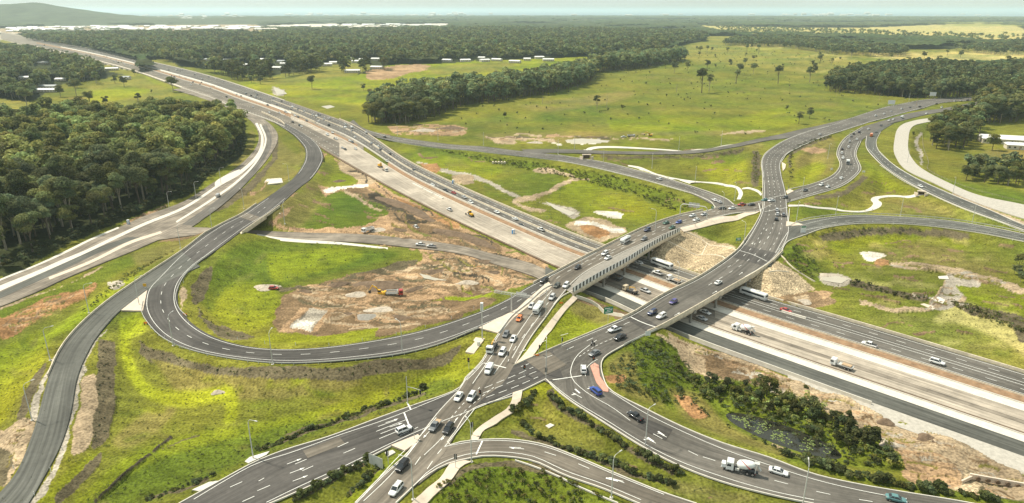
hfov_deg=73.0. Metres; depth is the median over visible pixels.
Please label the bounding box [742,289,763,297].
side windows
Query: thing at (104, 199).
gum tree
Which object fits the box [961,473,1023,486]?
culvert headwall
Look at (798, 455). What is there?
reeds
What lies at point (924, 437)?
soil heap
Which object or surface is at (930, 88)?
gum tree
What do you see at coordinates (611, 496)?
street lamp
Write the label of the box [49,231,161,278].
concrete strip
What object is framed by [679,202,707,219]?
arch gantry
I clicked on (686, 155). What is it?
bank scrub
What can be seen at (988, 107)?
gum tree
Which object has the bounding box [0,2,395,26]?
hills
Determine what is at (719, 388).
bush
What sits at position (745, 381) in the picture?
bush
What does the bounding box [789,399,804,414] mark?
bush
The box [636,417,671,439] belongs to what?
asphalt patch
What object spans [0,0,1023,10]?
sky
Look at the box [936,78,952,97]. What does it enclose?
gum tree
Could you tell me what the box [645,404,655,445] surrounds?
street lamp
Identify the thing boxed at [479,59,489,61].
house
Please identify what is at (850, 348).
concrete barrier
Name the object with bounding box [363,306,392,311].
soil heap
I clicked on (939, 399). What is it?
motorway pavement
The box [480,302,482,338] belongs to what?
message board pole
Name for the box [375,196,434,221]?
soil heap
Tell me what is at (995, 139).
gum tree
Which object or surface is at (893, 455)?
bush
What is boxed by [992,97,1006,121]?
gum tree
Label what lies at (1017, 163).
gum tree
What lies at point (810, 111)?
gum tree
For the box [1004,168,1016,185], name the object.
gum tree
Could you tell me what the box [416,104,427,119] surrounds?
gum tree
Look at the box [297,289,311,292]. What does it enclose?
soil heap
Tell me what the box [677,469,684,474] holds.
shrub
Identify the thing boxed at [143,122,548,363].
loop road
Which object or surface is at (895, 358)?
motorway verge
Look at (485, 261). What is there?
soil heap
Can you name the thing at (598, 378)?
traffic island
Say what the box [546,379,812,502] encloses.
kerb
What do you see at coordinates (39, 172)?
gum tree
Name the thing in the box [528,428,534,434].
shrub
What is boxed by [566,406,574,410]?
shrub
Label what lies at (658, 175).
kerb
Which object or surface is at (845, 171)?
road
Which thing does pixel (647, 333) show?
road sign
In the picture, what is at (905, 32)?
woodland
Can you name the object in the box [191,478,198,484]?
shrub
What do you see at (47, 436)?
slip road
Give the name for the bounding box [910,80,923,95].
gum tree
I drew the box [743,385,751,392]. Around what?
bush
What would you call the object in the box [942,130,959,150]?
gum tree
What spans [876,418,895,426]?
soil heap
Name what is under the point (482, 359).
kerb
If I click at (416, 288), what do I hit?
soil heap
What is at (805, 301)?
soil heap
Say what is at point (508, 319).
concrete barrier
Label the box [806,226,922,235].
bank scrub
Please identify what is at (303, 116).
bridge barrier
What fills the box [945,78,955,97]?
gum tree
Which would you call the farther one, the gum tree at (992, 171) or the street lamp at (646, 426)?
the gum tree at (992, 171)
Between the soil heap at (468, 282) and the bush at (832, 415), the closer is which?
the bush at (832, 415)
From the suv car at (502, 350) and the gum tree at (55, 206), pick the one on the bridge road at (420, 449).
the suv car at (502, 350)
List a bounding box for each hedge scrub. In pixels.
[850,279,924,297]
[951,299,1023,331]
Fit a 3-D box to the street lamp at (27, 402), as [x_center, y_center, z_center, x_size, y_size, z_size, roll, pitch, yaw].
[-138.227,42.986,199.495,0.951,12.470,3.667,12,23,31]
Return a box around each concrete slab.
[192,481,216,491]
[245,451,269,463]
[267,178,282,184]
[385,450,395,456]
[465,337,484,354]
[920,303,934,309]
[931,297,944,303]
[938,276,948,279]
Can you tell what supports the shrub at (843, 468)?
on the ground
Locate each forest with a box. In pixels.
[0,15,1023,111]
[0,96,247,186]
[21,25,707,67]
[207,54,387,80]
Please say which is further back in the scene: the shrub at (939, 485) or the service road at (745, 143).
the service road at (745, 143)
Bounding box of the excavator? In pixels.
[368,284,386,294]
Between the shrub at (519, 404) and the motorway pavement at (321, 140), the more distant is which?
the motorway pavement at (321, 140)
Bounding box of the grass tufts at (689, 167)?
[587,145,760,188]
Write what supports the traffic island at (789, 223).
on the ground
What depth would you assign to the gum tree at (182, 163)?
463.53 m
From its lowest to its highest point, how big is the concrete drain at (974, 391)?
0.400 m
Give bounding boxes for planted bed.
[92,340,110,439]
[141,341,418,376]
[193,273,243,336]
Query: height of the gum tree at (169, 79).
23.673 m
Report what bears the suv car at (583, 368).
on the road at (700, 289)
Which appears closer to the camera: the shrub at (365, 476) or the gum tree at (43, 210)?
the shrub at (365, 476)
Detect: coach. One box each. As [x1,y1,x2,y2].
[651,257,673,269]
[739,286,767,300]
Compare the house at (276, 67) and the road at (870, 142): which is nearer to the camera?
the road at (870, 142)
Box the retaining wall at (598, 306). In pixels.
[576,295,623,316]
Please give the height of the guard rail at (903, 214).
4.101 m
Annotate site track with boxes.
[159,227,544,278]
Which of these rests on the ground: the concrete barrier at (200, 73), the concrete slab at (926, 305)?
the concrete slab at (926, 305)
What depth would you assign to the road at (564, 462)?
177.52 m
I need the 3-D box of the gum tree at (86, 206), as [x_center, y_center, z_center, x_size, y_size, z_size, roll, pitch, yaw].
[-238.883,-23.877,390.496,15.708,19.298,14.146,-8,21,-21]
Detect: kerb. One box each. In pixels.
[179,377,465,502]
[270,445,390,502]
[355,435,419,502]
[395,455,638,502]
[447,395,695,502]
[466,333,498,376]
[512,378,545,394]
[514,317,626,365]
[515,290,572,362]
[515,459,617,502]
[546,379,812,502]
[558,160,714,206]
[562,155,733,204]
[601,329,971,502]
[741,126,826,243]
[781,109,916,161]
[782,223,1023,249]
[787,128,859,189]
[790,142,860,201]
[796,215,1022,233]
[866,136,1023,229]
[876,133,1023,224]
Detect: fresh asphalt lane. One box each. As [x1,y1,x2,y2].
[0,237,139,297]
[182,125,271,225]
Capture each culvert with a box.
[580,154,593,159]
[914,190,928,196]
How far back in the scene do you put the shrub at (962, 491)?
170.56 m
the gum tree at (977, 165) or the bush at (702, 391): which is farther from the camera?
the gum tree at (977, 165)
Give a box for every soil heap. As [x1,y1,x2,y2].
[211,390,224,394]
[254,284,281,290]
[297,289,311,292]
[327,281,350,287]
[345,291,365,297]
[352,281,403,291]
[357,314,375,319]
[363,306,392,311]
[369,227,385,231]
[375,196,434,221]
[393,228,406,231]
[393,315,410,320]
[404,285,422,292]
[413,128,435,131]
[421,269,442,274]
[432,228,496,248]
[437,126,464,128]
[456,280,478,285]
[478,260,490,263]
[488,271,499,273]
[798,299,811,304]
[819,273,838,276]
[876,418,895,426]
[879,440,900,447]
[917,433,934,442]
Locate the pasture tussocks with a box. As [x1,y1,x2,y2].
[461,46,878,136]
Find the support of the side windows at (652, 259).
in the coach at (665, 264)
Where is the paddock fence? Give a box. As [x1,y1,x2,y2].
[922,133,1020,201]
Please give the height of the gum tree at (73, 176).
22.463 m
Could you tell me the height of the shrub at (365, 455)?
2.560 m
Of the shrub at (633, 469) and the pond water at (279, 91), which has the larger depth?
the pond water at (279, 91)
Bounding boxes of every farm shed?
[977,134,1023,143]
[1003,142,1023,149]
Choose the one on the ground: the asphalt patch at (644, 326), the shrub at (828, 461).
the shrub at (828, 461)
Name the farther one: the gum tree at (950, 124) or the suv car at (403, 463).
the gum tree at (950, 124)
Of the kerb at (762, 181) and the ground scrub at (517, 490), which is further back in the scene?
the kerb at (762, 181)
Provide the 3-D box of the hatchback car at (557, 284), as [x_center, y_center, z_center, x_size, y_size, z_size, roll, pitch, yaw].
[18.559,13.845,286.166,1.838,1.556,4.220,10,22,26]
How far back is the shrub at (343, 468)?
174.60 m
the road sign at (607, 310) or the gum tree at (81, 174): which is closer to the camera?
the road sign at (607, 310)
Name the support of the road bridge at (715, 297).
on the ground
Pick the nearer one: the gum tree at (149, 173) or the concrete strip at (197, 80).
the gum tree at (149, 173)
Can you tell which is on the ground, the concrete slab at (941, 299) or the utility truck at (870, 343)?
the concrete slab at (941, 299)
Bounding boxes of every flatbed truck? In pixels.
[666,274,681,283]
[830,356,853,370]
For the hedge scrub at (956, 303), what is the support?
on the ground
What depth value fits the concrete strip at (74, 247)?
345.98 m
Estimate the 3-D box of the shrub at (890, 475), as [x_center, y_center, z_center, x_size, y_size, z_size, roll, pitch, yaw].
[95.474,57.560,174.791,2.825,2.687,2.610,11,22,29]
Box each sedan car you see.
[453,391,463,401]
[509,334,516,341]
[588,349,600,356]
[696,315,707,320]
[700,309,710,314]
[768,466,788,476]
[780,307,791,312]
[885,493,907,502]
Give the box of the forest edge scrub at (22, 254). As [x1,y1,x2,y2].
[0,124,245,264]
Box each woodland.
[0,42,104,98]
[366,45,689,117]
[716,25,1023,39]
[722,34,1023,55]
[823,55,1023,97]
[926,102,989,141]
[964,151,1023,180]
[971,75,1023,121]
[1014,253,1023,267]
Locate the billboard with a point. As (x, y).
(891, 101)
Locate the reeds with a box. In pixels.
[669,398,841,465]
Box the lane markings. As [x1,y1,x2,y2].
[45,43,1023,501]
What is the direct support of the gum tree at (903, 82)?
on the ground
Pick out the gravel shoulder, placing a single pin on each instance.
(1007, 458)
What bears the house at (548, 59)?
on the ground
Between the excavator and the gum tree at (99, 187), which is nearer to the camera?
the excavator
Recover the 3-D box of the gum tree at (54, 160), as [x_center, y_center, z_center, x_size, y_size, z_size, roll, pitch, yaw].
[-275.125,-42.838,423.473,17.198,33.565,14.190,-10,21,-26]
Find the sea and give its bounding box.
[96,11,1023,16]
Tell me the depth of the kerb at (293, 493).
168.71 m
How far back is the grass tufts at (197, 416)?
206.79 m
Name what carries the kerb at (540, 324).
on the bridge road at (420, 449)
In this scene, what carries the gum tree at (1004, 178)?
on the ground
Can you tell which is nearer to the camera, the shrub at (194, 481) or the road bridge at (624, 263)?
the shrub at (194, 481)
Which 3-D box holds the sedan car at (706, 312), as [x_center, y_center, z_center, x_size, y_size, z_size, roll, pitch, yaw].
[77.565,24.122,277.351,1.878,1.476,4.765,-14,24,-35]
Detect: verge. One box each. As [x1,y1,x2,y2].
[36,42,356,145]
[388,162,1023,401]
[585,293,787,375]
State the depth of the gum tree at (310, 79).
1063.34 m
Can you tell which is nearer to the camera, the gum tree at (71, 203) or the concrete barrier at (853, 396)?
the concrete barrier at (853, 396)
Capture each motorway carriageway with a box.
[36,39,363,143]
[360,130,1023,394]
[545,267,1023,455]
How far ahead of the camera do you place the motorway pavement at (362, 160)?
426.67 m
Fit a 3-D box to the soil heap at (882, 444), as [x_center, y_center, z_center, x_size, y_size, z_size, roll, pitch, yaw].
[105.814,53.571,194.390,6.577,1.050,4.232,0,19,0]
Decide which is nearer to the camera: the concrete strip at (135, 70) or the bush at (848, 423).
the bush at (848, 423)
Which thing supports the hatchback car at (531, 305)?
on the bridge road at (420, 449)
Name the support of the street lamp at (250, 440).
on the ground
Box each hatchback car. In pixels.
[268,285,278,289]
[502,330,509,337]
[516,314,522,321]
[528,302,534,308]
[553,282,560,287]
[669,298,677,304]
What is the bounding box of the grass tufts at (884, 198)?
[809,180,950,216]
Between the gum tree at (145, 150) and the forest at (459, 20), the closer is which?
the gum tree at (145, 150)
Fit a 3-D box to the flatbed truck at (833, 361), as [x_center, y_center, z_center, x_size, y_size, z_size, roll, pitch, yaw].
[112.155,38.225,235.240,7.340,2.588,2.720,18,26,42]
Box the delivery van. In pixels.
[484,362,493,374]
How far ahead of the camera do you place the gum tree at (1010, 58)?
1455.65 m
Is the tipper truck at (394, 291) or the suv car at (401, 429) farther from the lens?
the tipper truck at (394, 291)
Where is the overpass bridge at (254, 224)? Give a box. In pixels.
[206,203,280,233]
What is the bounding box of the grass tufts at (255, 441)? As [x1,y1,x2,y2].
[98,380,456,502]
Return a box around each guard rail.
[141,300,477,364]
[175,249,214,317]
[377,137,685,191]
[624,328,656,343]
[788,213,1023,231]
[880,165,1022,230]
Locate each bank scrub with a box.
[82,251,172,310]
[442,150,688,208]
[607,150,740,156]
[609,338,898,466]
[752,152,759,181]
[784,245,819,276]
[789,136,831,178]
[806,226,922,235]
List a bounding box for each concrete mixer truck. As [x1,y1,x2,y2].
[721,457,760,476]
[731,322,754,334]
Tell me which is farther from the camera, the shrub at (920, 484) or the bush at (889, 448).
the bush at (889, 448)
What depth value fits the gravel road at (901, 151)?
483.00 m
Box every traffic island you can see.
[121,291,146,311]
[391,434,419,451]
[479,282,551,333]
[590,363,607,391]
[786,221,802,225]
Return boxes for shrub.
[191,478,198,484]
[275,439,283,444]
[292,494,298,501]
[296,488,306,497]
[305,423,313,429]
[305,485,313,491]
[310,479,320,487]
[324,478,331,483]
[327,470,335,478]
[333,469,342,475]
[340,465,347,470]
[356,479,365,487]
[361,472,370,479]
[362,452,369,460]
[365,469,373,476]
[419,382,426,389]
[509,404,517,411]
[515,401,523,407]
[522,397,531,406]
[524,423,531,429]
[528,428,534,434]
[548,435,555,441]
[555,396,564,403]
[558,403,564,408]
[565,445,572,450]
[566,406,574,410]
[574,446,581,453]
[577,449,586,454]
[588,450,596,458]
[598,453,607,461]
[604,430,613,434]
[607,455,615,465]
[609,433,617,439]
[614,458,621,465]
[618,440,625,446]
[621,461,629,469]
[630,466,638,474]
[632,446,641,452]
[642,449,652,456]
[646,472,654,479]
[648,454,660,461]
[655,473,663,482]
[667,478,676,484]
[668,464,678,469]
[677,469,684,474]
[777,448,790,455]
[800,455,814,465]
[801,451,811,457]
[807,457,817,463]
[816,456,825,466]
[818,457,832,469]
[831,463,841,472]
[839,465,846,472]
[844,468,854,477]
[853,470,861,476]
[862,470,871,477]
[870,474,878,482]
[871,470,887,480]
[879,478,891,483]
[886,472,895,481]
[900,481,912,489]
[916,479,928,490]
[922,479,935,494]
[933,478,947,494]
[947,488,954,494]
[958,488,967,495]
[966,491,975,496]
[977,489,993,499]
[993,494,1000,502]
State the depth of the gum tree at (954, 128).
602.30 m
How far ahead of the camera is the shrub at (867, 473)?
175.45 m
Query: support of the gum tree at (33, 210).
on the ground
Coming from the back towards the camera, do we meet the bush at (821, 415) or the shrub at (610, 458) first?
the bush at (821, 415)
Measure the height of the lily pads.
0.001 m
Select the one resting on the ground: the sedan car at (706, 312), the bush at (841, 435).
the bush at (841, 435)
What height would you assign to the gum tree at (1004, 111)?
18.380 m
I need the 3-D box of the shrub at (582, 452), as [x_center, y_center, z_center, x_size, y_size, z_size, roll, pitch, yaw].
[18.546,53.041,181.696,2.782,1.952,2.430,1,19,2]
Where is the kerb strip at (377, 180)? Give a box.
[318,145,1023,432]
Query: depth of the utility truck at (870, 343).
249.49 m
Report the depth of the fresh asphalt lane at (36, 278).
328.51 m
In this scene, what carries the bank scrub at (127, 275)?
on the ground
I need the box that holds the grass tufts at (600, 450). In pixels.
[487,410,766,499]
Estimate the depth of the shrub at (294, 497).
164.79 m
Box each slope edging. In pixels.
[667,240,724,257]
[680,230,735,249]
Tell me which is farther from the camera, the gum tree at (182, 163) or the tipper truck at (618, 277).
the gum tree at (182, 163)
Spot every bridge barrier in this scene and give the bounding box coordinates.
[261,111,284,124]
[289,110,314,122]
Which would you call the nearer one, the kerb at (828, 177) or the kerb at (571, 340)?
the kerb at (571, 340)
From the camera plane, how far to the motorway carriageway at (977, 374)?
272.35 m
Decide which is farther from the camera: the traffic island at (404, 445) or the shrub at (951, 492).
the traffic island at (404, 445)
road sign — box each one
[368,453,382,468]
[604,306,612,313]
[645,331,650,336]
[800,226,806,232]
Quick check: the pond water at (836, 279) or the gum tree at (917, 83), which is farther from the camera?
the gum tree at (917, 83)
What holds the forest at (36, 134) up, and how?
on the ground
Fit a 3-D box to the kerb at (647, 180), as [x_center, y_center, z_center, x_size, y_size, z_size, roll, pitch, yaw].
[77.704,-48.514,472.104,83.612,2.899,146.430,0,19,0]
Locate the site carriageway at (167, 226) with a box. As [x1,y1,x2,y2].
[0,88,277,306]
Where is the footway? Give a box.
[567,236,660,292]
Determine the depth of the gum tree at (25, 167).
425.39 m
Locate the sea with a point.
(649, 13)
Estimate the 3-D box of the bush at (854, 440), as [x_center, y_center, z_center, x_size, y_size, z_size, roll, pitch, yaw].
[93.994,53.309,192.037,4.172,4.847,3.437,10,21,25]
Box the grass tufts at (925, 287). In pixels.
[795,236,1023,351]
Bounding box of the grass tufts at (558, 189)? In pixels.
[409,148,700,230]
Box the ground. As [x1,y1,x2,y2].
[0,16,1023,502]
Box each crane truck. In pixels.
[485,339,497,353]
[622,284,638,294]
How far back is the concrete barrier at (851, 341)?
250.96 m
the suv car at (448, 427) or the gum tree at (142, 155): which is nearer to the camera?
the suv car at (448, 427)
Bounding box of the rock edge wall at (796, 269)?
[778,253,814,281]
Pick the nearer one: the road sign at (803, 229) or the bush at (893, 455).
the bush at (893, 455)
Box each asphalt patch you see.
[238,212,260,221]
[303,437,344,457]
[526,351,565,374]
[628,313,656,330]
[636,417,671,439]
[731,244,774,264]
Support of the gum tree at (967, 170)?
on the ground
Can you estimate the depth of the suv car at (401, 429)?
189.22 m
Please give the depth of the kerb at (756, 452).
183.18 m
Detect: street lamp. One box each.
[23,379,34,420]
[43,326,51,360]
[168,311,174,345]
[248,420,256,458]
[399,454,414,500]
[465,416,472,462]
[545,337,546,373]
[610,450,621,498]
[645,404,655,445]
[802,457,808,502]
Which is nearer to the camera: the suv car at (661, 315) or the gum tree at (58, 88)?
the suv car at (661, 315)
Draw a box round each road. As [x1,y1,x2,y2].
[0,252,199,502]
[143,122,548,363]
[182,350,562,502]
[349,120,735,206]
[356,201,771,502]
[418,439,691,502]
[519,97,973,386]
[521,119,845,154]
[551,340,964,502]
[768,215,1023,265]
[770,102,976,217]
[865,123,1023,230]
[894,118,1023,218]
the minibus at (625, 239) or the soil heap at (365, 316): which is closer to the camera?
the soil heap at (365, 316)
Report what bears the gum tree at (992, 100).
on the ground
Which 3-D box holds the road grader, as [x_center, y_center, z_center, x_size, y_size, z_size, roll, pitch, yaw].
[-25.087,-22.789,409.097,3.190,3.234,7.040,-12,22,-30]
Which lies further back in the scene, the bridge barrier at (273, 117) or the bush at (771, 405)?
the bridge barrier at (273, 117)
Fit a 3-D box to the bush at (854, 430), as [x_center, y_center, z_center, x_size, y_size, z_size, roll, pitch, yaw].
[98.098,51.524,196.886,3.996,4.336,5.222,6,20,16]
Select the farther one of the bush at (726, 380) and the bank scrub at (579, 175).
the bank scrub at (579, 175)
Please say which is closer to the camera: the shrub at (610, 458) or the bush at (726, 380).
the shrub at (610, 458)
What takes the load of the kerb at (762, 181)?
on the ground
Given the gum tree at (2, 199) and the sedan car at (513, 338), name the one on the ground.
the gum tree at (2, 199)
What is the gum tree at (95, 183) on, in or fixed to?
on the ground
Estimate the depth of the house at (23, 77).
1214.63 m
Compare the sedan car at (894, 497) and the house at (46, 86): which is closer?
the sedan car at (894, 497)
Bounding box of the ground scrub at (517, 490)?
[436,464,604,502]
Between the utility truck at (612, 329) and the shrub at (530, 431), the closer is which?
the shrub at (530, 431)
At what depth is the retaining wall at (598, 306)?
278.47 m
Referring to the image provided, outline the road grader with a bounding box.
[465,210,473,216]
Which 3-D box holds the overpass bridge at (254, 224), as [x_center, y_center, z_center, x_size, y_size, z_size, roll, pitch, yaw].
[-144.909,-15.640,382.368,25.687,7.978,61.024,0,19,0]
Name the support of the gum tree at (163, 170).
on the ground
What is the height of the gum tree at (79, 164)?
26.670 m
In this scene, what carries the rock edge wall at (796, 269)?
on the ground
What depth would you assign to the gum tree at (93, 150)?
436.87 m
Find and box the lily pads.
[732,415,832,453]
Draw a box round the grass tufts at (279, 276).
[187,242,407,327]
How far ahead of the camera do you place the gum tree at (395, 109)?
729.93 m
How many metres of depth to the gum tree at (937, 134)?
603.60 m
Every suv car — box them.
[388,480,403,496]
[394,457,409,472]
[395,424,411,434]
[442,421,454,434]
[466,390,476,401]
[498,346,506,355]
[539,276,548,282]
[548,293,555,300]
[562,281,569,287]
[580,365,586,373]
[589,386,602,395]
[601,250,608,255]
[647,308,657,315]
[656,311,666,318]
[929,357,945,365]
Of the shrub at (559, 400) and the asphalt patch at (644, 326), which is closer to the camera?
the shrub at (559, 400)
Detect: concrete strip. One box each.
[0,123,263,290]
[0,227,118,280]
[45,48,181,86]
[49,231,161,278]
[63,47,290,113]
[176,124,266,221]
[257,234,387,248]
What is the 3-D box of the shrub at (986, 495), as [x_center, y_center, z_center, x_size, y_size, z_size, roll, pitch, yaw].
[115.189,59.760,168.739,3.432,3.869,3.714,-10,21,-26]
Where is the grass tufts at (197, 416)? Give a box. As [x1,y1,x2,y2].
[1,317,464,502]
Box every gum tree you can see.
[0,159,19,191]
[0,176,11,193]
[0,193,37,244]
[0,194,8,249]
[0,226,4,265]
[3,169,38,196]
[6,158,36,173]
[11,211,40,251]
[13,202,34,240]
[15,190,32,200]
[16,87,32,104]
[16,175,39,184]
[26,188,62,231]
[29,164,57,177]
[31,198,57,234]
[34,176,72,226]
[34,206,51,238]
[36,175,59,220]
[44,154,75,177]
[46,176,77,227]
[51,203,63,223]
[53,170,83,180]
[54,85,64,96]
[55,204,79,231]
[66,78,81,95]
[68,189,84,212]
[68,191,84,215]
[71,192,101,223]
[72,159,88,179]
[72,171,88,183]
[74,185,88,198]
[78,181,94,204]
[82,91,92,101]
[82,144,108,163]
[83,163,100,202]
[85,161,120,209]
[85,187,112,217]
[91,180,111,210]
[92,184,114,207]
[93,148,119,200]
[101,96,108,101]
[104,172,124,210]
[110,142,137,188]
[111,74,117,80]
[111,152,122,162]
[114,162,148,202]
[114,164,129,197]
[118,76,126,82]
[119,154,135,191]
[123,151,150,198]
[124,147,153,187]
[134,93,140,99]
[138,177,158,194]
[140,152,155,193]
[143,151,168,193]
[146,169,153,186]
[149,156,180,194]
[150,148,171,152]
[155,168,173,192]
[160,171,179,194]
[163,152,183,187]
[165,76,178,91]
[171,158,188,189]
[183,158,190,181]
[307,75,314,83]
[361,104,369,122]
[363,95,381,120]
[367,105,380,123]
[369,102,384,122]
[374,107,386,124]
[376,97,389,122]
[384,97,403,122]
[387,105,394,123]
[392,102,404,123]
[398,103,412,121]
[400,96,411,118]
[403,108,411,122]
[410,93,422,117]
[413,106,423,115]
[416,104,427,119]
[419,98,433,118]
[593,95,600,103]
[671,62,678,72]
[696,68,708,92]
[707,74,713,88]
[750,63,757,71]
[775,65,783,80]
[797,111,804,123]
[806,66,814,81]
[806,107,814,118]
[876,83,883,94]
[885,81,894,95]
[896,80,911,96]
[905,84,915,97]
[909,88,916,95]
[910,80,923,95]
[915,88,922,97]
[924,83,937,96]
[925,120,945,145]
[930,130,944,148]
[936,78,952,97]
[936,86,944,95]
[939,122,960,146]
[941,125,960,146]
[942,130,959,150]
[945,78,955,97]
[945,110,961,116]
[950,113,972,122]
[953,130,965,146]
[960,127,974,147]
[961,165,975,179]
[968,117,983,126]
[969,162,979,178]
[972,168,979,179]
[977,102,996,113]
[979,96,1002,120]
[981,165,993,182]
[984,94,1003,120]
[985,134,1001,149]
[986,108,997,123]
[987,167,996,180]
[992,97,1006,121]
[993,165,1007,183]
[994,104,1004,121]
[996,106,1008,122]
[998,176,1007,183]
[1003,166,1019,184]
[1004,108,1019,122]
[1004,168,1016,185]
[1005,55,1016,61]
[1010,160,1023,182]
[1011,264,1018,272]
[1014,105,1023,121]
[1015,170,1023,184]
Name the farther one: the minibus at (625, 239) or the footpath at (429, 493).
the minibus at (625, 239)
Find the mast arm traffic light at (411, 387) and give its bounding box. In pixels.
[406,377,420,404]
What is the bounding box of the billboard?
[888,100,895,105]
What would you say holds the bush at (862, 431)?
on the ground
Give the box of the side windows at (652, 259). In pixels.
[652,259,668,266]
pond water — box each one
[274,87,286,94]
[419,273,442,279]
[547,202,574,215]
[566,138,606,142]
[726,413,841,458]
[821,276,847,282]
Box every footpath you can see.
[412,460,470,502]
[471,390,521,439]
[516,295,577,362]
[584,144,730,150]
[628,165,742,199]
[680,211,759,231]
[742,187,761,195]
[788,194,923,211]
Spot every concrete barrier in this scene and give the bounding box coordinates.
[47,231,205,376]
[73,45,284,100]
[75,51,284,115]
[101,61,284,126]
[216,87,265,104]
[271,104,587,253]
[273,100,689,280]
[293,116,580,256]
[339,118,1023,372]
[498,284,551,332]
[514,317,623,364]
[582,290,871,404]
[606,284,1023,434]
[619,270,1023,403]
[626,267,1023,396]
[781,310,805,318]
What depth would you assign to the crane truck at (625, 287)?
298.10 m
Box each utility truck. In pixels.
[428,418,441,431]
[608,325,621,332]
[613,333,626,340]
[627,410,643,421]
[639,287,650,293]
[652,270,662,275]
[861,341,877,347]
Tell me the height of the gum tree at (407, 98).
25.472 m
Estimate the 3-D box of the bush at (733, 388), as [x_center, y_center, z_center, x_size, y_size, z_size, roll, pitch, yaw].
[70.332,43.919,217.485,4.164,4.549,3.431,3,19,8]
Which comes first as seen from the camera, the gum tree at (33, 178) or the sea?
the gum tree at (33, 178)
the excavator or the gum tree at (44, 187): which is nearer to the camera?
the excavator
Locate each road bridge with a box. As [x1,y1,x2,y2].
[533,209,702,294]
[621,236,782,332]
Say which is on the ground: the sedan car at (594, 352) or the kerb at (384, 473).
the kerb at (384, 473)
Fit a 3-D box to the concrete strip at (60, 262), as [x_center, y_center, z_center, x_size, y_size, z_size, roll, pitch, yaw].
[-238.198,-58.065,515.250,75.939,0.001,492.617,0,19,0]
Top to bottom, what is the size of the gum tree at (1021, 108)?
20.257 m
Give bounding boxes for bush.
[676,362,682,371]
[692,374,700,380]
[699,388,705,394]
[704,371,718,384]
[712,385,724,392]
[722,377,733,386]
[729,385,742,396]
[742,395,749,404]
[743,379,749,386]
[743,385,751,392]
[752,388,765,398]
[756,374,769,382]
[759,376,779,396]
[766,401,774,413]
[770,396,781,404]
[776,408,786,415]
[779,390,795,403]
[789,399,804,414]
[801,395,821,416]
[805,424,819,431]
[815,427,824,436]
[817,412,827,422]
[826,411,839,425]
[832,430,844,443]
[838,414,855,431]
[843,434,858,449]
[845,410,853,418]
[849,425,861,436]
[856,446,864,453]
[859,427,870,440]
[862,426,882,443]
[871,455,881,462]
[882,445,893,452]
[887,452,897,464]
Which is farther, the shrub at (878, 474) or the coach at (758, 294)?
the coach at (758, 294)
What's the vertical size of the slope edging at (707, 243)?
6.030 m
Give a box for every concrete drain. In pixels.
[594,282,1023,441]
[615,271,1023,410]
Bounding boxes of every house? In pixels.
[18,76,30,79]
[33,88,56,91]
[36,61,49,63]
[38,84,56,87]
[54,78,65,80]
[105,67,118,69]
[272,66,281,69]
[344,69,360,72]
[370,66,382,68]
[442,59,451,61]
[460,59,470,61]
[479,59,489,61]
[491,58,502,60]
[509,60,520,62]
[543,58,553,60]
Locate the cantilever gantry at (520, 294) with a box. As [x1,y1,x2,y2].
[496,290,534,311]
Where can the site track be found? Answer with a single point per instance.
(530, 269)
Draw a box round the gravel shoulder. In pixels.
[788,375,1023,472]
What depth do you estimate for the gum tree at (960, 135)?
607.15 m
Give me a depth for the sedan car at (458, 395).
205.18 m
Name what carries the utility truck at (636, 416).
on the foreground curve road at (677, 444)
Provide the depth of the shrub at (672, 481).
169.73 m
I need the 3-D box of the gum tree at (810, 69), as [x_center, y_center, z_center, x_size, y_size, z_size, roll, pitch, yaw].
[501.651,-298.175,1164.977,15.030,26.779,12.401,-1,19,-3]
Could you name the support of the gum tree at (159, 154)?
on the ground
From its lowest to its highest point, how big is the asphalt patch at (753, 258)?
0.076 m
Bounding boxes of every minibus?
[532,300,543,313]
[620,235,630,243]
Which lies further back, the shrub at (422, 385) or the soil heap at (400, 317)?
the soil heap at (400, 317)
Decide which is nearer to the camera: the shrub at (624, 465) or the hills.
the shrub at (624, 465)
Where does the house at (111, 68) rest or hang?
on the ground
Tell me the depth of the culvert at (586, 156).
546.77 m
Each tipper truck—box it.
[361,226,374,232]
[386,289,403,295]
[609,273,622,280]
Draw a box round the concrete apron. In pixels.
[215,170,239,186]
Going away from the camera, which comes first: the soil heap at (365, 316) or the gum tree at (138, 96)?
the soil heap at (365, 316)
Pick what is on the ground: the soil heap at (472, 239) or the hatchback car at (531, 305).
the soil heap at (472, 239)
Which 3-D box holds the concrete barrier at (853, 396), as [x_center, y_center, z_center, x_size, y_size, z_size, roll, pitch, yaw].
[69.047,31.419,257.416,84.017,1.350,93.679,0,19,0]
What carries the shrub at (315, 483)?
on the ground
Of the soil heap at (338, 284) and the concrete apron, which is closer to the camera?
the soil heap at (338, 284)
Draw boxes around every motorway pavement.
[36,44,290,118]
[242,101,338,156]
[291,116,605,282]
[606,276,1023,431]
[715,311,1023,419]
[715,321,1023,431]
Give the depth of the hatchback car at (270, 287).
300.68 m

